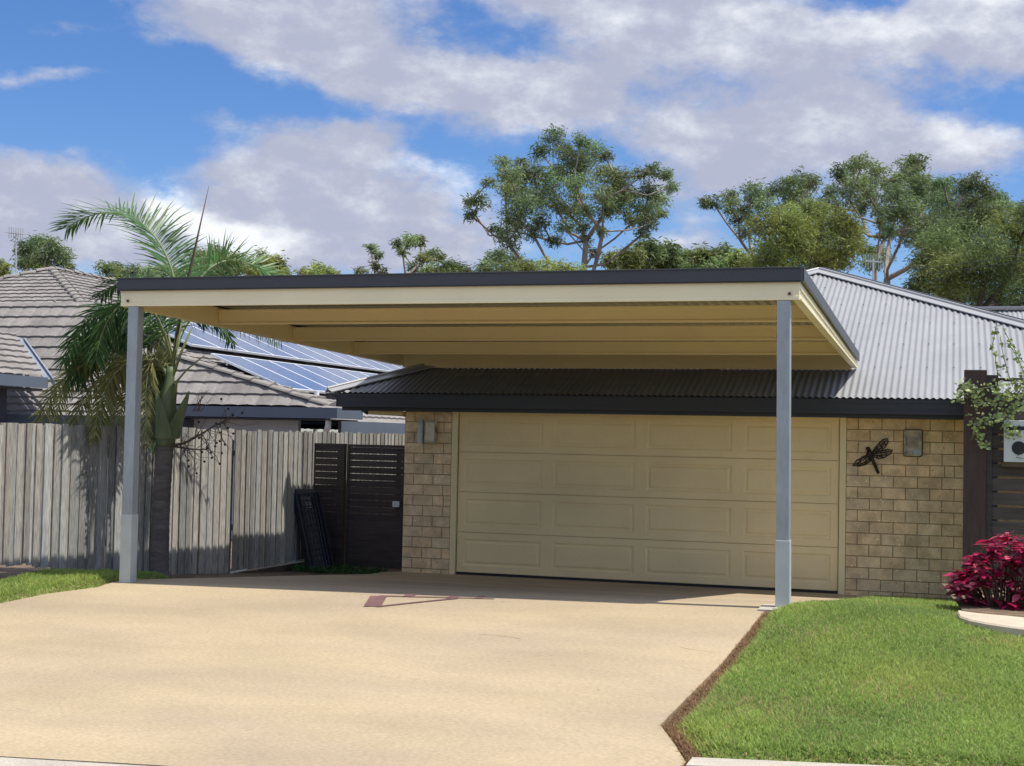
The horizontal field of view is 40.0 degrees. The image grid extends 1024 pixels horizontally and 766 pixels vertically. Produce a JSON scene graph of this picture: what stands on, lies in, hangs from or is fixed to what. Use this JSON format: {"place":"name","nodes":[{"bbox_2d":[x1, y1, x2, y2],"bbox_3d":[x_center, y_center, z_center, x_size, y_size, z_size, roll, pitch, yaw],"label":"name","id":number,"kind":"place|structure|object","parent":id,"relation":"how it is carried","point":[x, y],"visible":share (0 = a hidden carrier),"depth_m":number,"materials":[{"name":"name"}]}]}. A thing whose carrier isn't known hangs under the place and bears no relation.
{"place":"outdoors","nodes":[
{"label":"outdoors","id":0,"kind":"place"},
{"bbox_2d":[0,258,16,276],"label":"eucalyptus tree","id":1,"kind":"object","parent":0,"point":[4,267],"visible":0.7,"depth_m":66.75,"materials":[{"name":"green plant"}]},
{"bbox_2d":[0,539,764,763],"bbox_3d":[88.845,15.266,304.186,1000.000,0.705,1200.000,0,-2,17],"label":"ground","id":2,"kind":"structure","parent":0,"point":[5,571],"depth_m":15.82,"materials":[{"name":"soil"}]},
{"bbox_2d":[8,230,78,274],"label":"eucalyptus tree","id":3,"kind":"object","parent":2,"relation":"on","point":[31,252],"visible":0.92,"depth_m":62.16,"materials":[{"name":"green plant"}]},
{"bbox_2d":[0,757,142,765],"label":"kerb crossing","id":4,"kind":"object","parent":2,"relation":"on","point":[4,761],"visible":1,"depth_m":7.62,"materials":[{"name":"concrete"}]},
{"bbox_2d":[0,574,158,602],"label":"lawn base","id":5,"kind":"object","parent":2,"relation":"on","point":[57,588],"visible":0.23,"depth_m":12.07,"materials":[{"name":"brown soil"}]},
{"bbox_2d":[92,259,181,277],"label":"eucalyptus tree","id":6,"kind":"object","parent":2,"relation":"on","point":[106,269],"visible":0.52,"depth_m":71.01,"materials":[{"name":"green plant"}]},
{"bbox_2d":[28,187,287,578],"bbox_3d":[-3.653,0.010,14.755,2.749,4.093,2.558,2,-2,-13],"label":"palm tree","id":7,"kind":"object","parent":2,"relation":"on","point":[102,341],"visible":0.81,"depth_m":14.16,"materials":[{"name":"green plant"}]},
{"bbox_2d":[0,423,404,573],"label":"paling fence","id":8,"kind":"object","parent":2,"relation":"on","point":[57,494],"visible":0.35,"depth_m":15.71,"materials":[{"name":"grey wood"}]},
{"bbox_2d":[0,266,404,538],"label":"tiled house","id":9,"kind":"structure","parent":2,"relation":"on","point":[284,388],"depth_m":25.39,"materials":[{"name":"grey tile"}]},
{"bbox_2d":[5,227,26,271],"bbox_3d":[-11.806,-3.173,33.485,0.255,1.053,0.724,1,-2,5],"label":"tv antenna","id":10,"kind":"object","parent":9,"relation":"attached to","point":[16,233],"visible":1,"depth_m":33.48,"materials":[{"name":"metal"}]},
{"bbox_2d":[180,240,250,276],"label":"eucalyptus tree","id":11,"kind":"object","parent":2,"relation":"on","point":[229,254],"visible":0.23,"depth_m":69.45,"materials":[{"name":"green plant"}]},
{"bbox_2d":[230,569,245,573],"bbox_3d":[-3.308,2.276,17.013,0.024,0.026,0.378,0,-2,17],"label":"white strip","id":12,"kind":"object","parent":2,"relation":"on","point":[237,571],"visible":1,"depth_m":17.00,"materials":[{"name":"paint"}]},
{"bbox_2d":[242,245,295,275],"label":"eucalyptus tree","id":13,"kind":"object","parent":2,"relation":"on","point":[275,259],"visible":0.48,"depth_m":69.79,"materials":[{"name":"green plant"}]},
{"bbox_2d":[294,489,333,567],"bbox_3d":[-2.613,1.907,18.481,0.552,1.019,0.322,0,-2,17],"label":"plastic crate","id":14,"kind":"object","parent":2,"relation":"on","point":[314,537],"visible":1,"depth_m":18.44,"materials":[{"name":"black plastic"}]},
{"bbox_2d":[292,259,340,432],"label":"eucalyptus tree","id":15,"kind":"object","parent":2,"relation":"on","point":[316,269],"visible":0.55,"depth_m":78.95,"materials":[{"name":"green plant"}]},
{"bbox_2d":[313,443,346,564],"bbox_3d":[-2.473,1.671,18.975,0.460,1.715,0.090,0,-2,17],"label":"slat screen","id":16,"kind":"object","parent":2,"relation":"on","point":[335,525],"visible":0.56,"depth_m":18.93,"materials":[{"name":"black metal"}]},
{"bbox_2d":[290,562,387,573],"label":"weeds","id":17,"kind":"object","parent":2,"relation":"on","point":[336,568],"visible":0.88,"depth_m":18.25,"materials":[{"name":"green plant"}]},
{"bbox_2d":[351,243,387,273],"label":"eucalyptus tree","id":18,"kind":"object","parent":2,"relation":"on","point":[376,254],"visible":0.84,"depth_m":74.48,"materials":[{"name":"green plant"}]},
{"bbox_2d":[344,444,404,568],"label":"slat gate","id":19,"kind":"structure","parent":2,"relation":"on","point":[380,532],"depth_m":18.75,"materials":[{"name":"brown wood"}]},
{"bbox_2d":[387,231,448,272],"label":"eucalyptus tree","id":20,"kind":"object","parent":2,"relation":"on","point":[420,258],"visible":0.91,"depth_m":73.09,"materials":[{"name":"green plant"}]},
{"bbox_2d":[472,246,529,271],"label":"eucalyptus tree","id":21,"kind":"object","parent":2,"relation":"on","point":[497,258],"visible":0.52,"depth_m":67.44,"materials":[{"name":"green plant"}]},
{"bbox_2d":[0,567,1023,765],"bbox_3d":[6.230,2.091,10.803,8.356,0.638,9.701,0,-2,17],"label":"lawn base","id":22,"kind":"object","parent":2,"relation":"on","point":[873,758],"visible":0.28,"depth_m":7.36,"materials":[{"name":"green plant"}]},
{"bbox_2d":[942,583,1023,616],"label":"garden bed","id":23,"kind":"object","parent":22,"relation":"on","point":[985,609],"visible":0.26,"depth_m":11.24,"materials":[{"name":"soil"}]},
{"bbox_2d":[942,531,1023,610],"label":"crimson shrub","id":24,"kind":"object","parent":23,"relation":"on","point":[969,585],"visible":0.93,"depth_m":11.43,"materials":[{"name":"red plant"}]},
{"bbox_2d":[511,253,588,270],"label":"eucalyptus tree","id":25,"kind":"object","parent":2,"relation":"on","point":[533,266],"visible":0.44,"depth_m":50.38,"materials":[{"name":"green plant"}]},
{"bbox_2d":[460,122,681,269],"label":"eucalyptus tree","id":26,"kind":"object","parent":2,"relation":"on","point":[578,161],"visible":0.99,"depth_m":57.48,"materials":[{"name":"green plant"}]},
{"bbox_2d":[598,236,688,269],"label":"eucalyptus tree","id":27,"kind":"object","parent":2,"relation":"on","point":[639,254],"visible":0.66,"depth_m":78.65,"materials":[{"name":"green plant"}]},
{"bbox_2d":[674,238,752,268],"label":"eucalyptus tree","id":28,"kind":"object","parent":2,"relation":"on","point":[703,257],"visible":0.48,"depth_m":77.06,"materials":[{"name":"green plant"}]},
{"bbox_2d":[658,610,769,764],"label":"dry clippings","id":29,"kind":"object","parent":2,"relation":"on","point":[680,745],"visible":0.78,"depth_m":8.26,"materials":[{"name":"brown soil"}]},
{"bbox_2d":[695,165,828,256],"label":"eucalyptus tree","id":30,"kind":"object","parent":2,"relation":"on","point":[807,180],"visible":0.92,"depth_m":59.08,"materials":[{"name":"green plant"}]},
{"bbox_2d":[758,604,778,612],"bbox_3d":[2.039,1.736,10.721,0.290,0.071,0.390,0,-2,17],"label":"post footing","id":31,"kind":"object","parent":2,"relation":"on","point":[766,607],"visible":0.15,"depth_m":10.68,"materials":[{"name":"concrete"}]},
{"bbox_2d":[686,757,887,765],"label":"kerb","id":32,"kind":"structure","parent":2,"relation":"on","point":[697,761],"depth_m":7.15,"materials":[{"name":"concrete"}]},
{"bbox_2d":[733,189,875,272],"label":"eucalyptus tree","id":33,"kind":"object","parent":2,"relation":"on","point":[805,226],"visible":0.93,"depth_m":46.25,"materials":[{"name":"green plant"}]},
{"bbox_2d":[816,151,897,280],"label":"eucalyptus tree","id":34,"kind":"object","parent":2,"relation":"on","point":[866,193],"visible":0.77,"depth_m":62.69,"materials":[{"name":"green plant"}]},
{"bbox_2d":[869,150,959,283],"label":"eucalyptus tree","id":35,"kind":"object","parent":2,"relation":"on","point":[919,191],"visible":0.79,"depth_m":55.93,"materials":[{"name":"green plant"}]},
{"bbox_2d":[891,167,1020,293],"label":"eucalyptus tree","id":36,"kind":"object","parent":2,"relation":"on","point":[972,185],"visible":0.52,"depth_m":53.08,"materials":[{"name":"green plant"}]},
{"bbox_2d":[899,197,1023,309],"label":"eucalyptus tree","id":37,"kind":"object","parent":2,"relation":"on","point":[968,246],"visible":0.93,"depth_m":42.91,"materials":[{"name":"green plant"}]},
{"bbox_2d":[957,610,1023,636],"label":"garden edging","id":38,"kind":"object","parent":2,"relation":"on","point":[1013,625],"visible":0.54,"depth_m":10.03,"materials":[{"name":"concrete"}]},
{"bbox_2d":[962,370,1023,585],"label":"slat fence","id":39,"kind":"object","parent":2,"relation":"on","point":[983,485],"visible":0.69,"depth_m":15.16,"materials":[{"name":"black metal"}]},
{"bbox_2d":[950,323,1023,449],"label":"climbing vine","id":40,"kind":"object","parent":39,"relation":"attached to","point":[967,388],"visible":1,"depth_m":15.02,"materials":[{"name":"green plant"}]},
{"bbox_2d":[1001,420,1023,466],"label":"wall box","id":41,"kind":"object","parent":39,"relation":"attached to","point":[1013,453],"visible":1,"depth_m":14.98,"materials":[{"name":"white metal"}]},
{"bbox_2d":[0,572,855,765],"bbox_3d":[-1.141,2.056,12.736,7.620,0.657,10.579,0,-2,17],"label":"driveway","id":42,"kind":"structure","parent":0,"point":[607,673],"depth_m":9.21,"materials":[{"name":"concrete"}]},
{"bbox_2d":[364,594,493,606],"bbox_3d":[-0.698,1.744,11.356,1.051,0.060,0.467,2,-2,-14],"label":"driveway border","id":43,"kind":"object","parent":42,"relation":"on","point":[377,601],"visible":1,"depth_m":11.31,"materials":[{"name":"paint"}]},
{"bbox_2d":[117,267,859,606],"bbox_3d":[0.354,0.629,14.839,6.008,2.779,6.919,0,-2,17],"label":"carport","id":44,"kind":"object","parent":42,"relation":"on","point":[783,321],"visible":0.92,"depth_m":12.77,"materials":[{"name":"grey metal"}]},
{"bbox_2d":[420,255,474,272],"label":"eucalyptus tree","id":45,"kind":"object","parent":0,"point":[449,266],"visible":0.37,"depth_m":68.10,"materials":[{"name":"green plant"}]},
{"bbox_2d":[0,0,1023,433],"label":"sky","id":46,"kind":"structure","parent":0,"point":[319,130],"materials":[{"name":"blue"}]},
{"bbox_2d":[325,267,1023,597],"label":"brick house","id":47,"kind":"structure","parent":0,"point":[655,476],"depth_m":17.35,"materials":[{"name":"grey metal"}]},
{"bbox_2d":[417,419,437,443],"bbox_3d":[-1.096,0.628,18.247,0.264,0.310,0.089,0,-2,17],"label":"wall light","id":48,"kind":"object","parent":47,"relation":"attached to","point":[428,429],"visible":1,"depth_m":18.21,"materials":[{"name":"grey glass"}]},
{"bbox_2d":[456,414,839,593],"bbox_3d":[1.599,1.455,17.484,4.800,2.122,0.080,0,-2,17],"label":"garage door","id":49,"kind":"structure","parent":47,"relation":"in","point":[677,501],"depth_m":17.44,"materials":[{"name":"beige metal"}]},
{"bbox_2d":[852,438,892,473],"bbox_3d":[4.248,0.858,16.593,0.470,0.426,0.080,0,-2,17],"label":"dragonfly ornament","id":50,"kind":"object","parent":47,"relation":"attached to","point":[870,454],"visible":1,"depth_m":16.58,"materials":[{"name":"brown metal"}]},
{"bbox_2d":[863,254,882,279],"bbox_3d":[7.688,-2.289,29.988,0.372,0.891,0.733,1,-2,5],"label":"tv antenna","id":51,"kind":"object","parent":47,"relation":"on","point":[873,261],"visible":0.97,"depth_m":29.98,"materials":[{"name":"metal"}]},
{"bbox_2d":[903,429,922,456],"bbox_3d":[4.678,0.700,16.436,0.224,0.324,0.090,0,-2,17],"label":"wall light","id":52,"kind":"object","parent":47,"relation":"attached to","point":[912,442],"visible":1,"depth_m":16.41,"materials":[{"name":"metal"}]},
{"bbox_2d":[915,255,1021,269],"bbox_3d":[12.823,-3.252,33.639,0.015,0.217,9.690,2,-2,-23],"label":"overhead wire","id":53,"kind":"object","parent":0,"point":[971,262],"visible":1,"depth_m":36.03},
{"bbox_2d":[923,260,1023,274],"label":"overhead wire","id":54,"kind":"object","parent":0,"point":[972,268],"visible":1,"depth_m":36.11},
{"bbox_2d":[1005,199,1023,225],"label":"eucalyptus tree","id":55,"kind":"object","parent":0,"point":[1019,208],"visible":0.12,"depth_m":64.67,"materials":[{"name":"green plant"}]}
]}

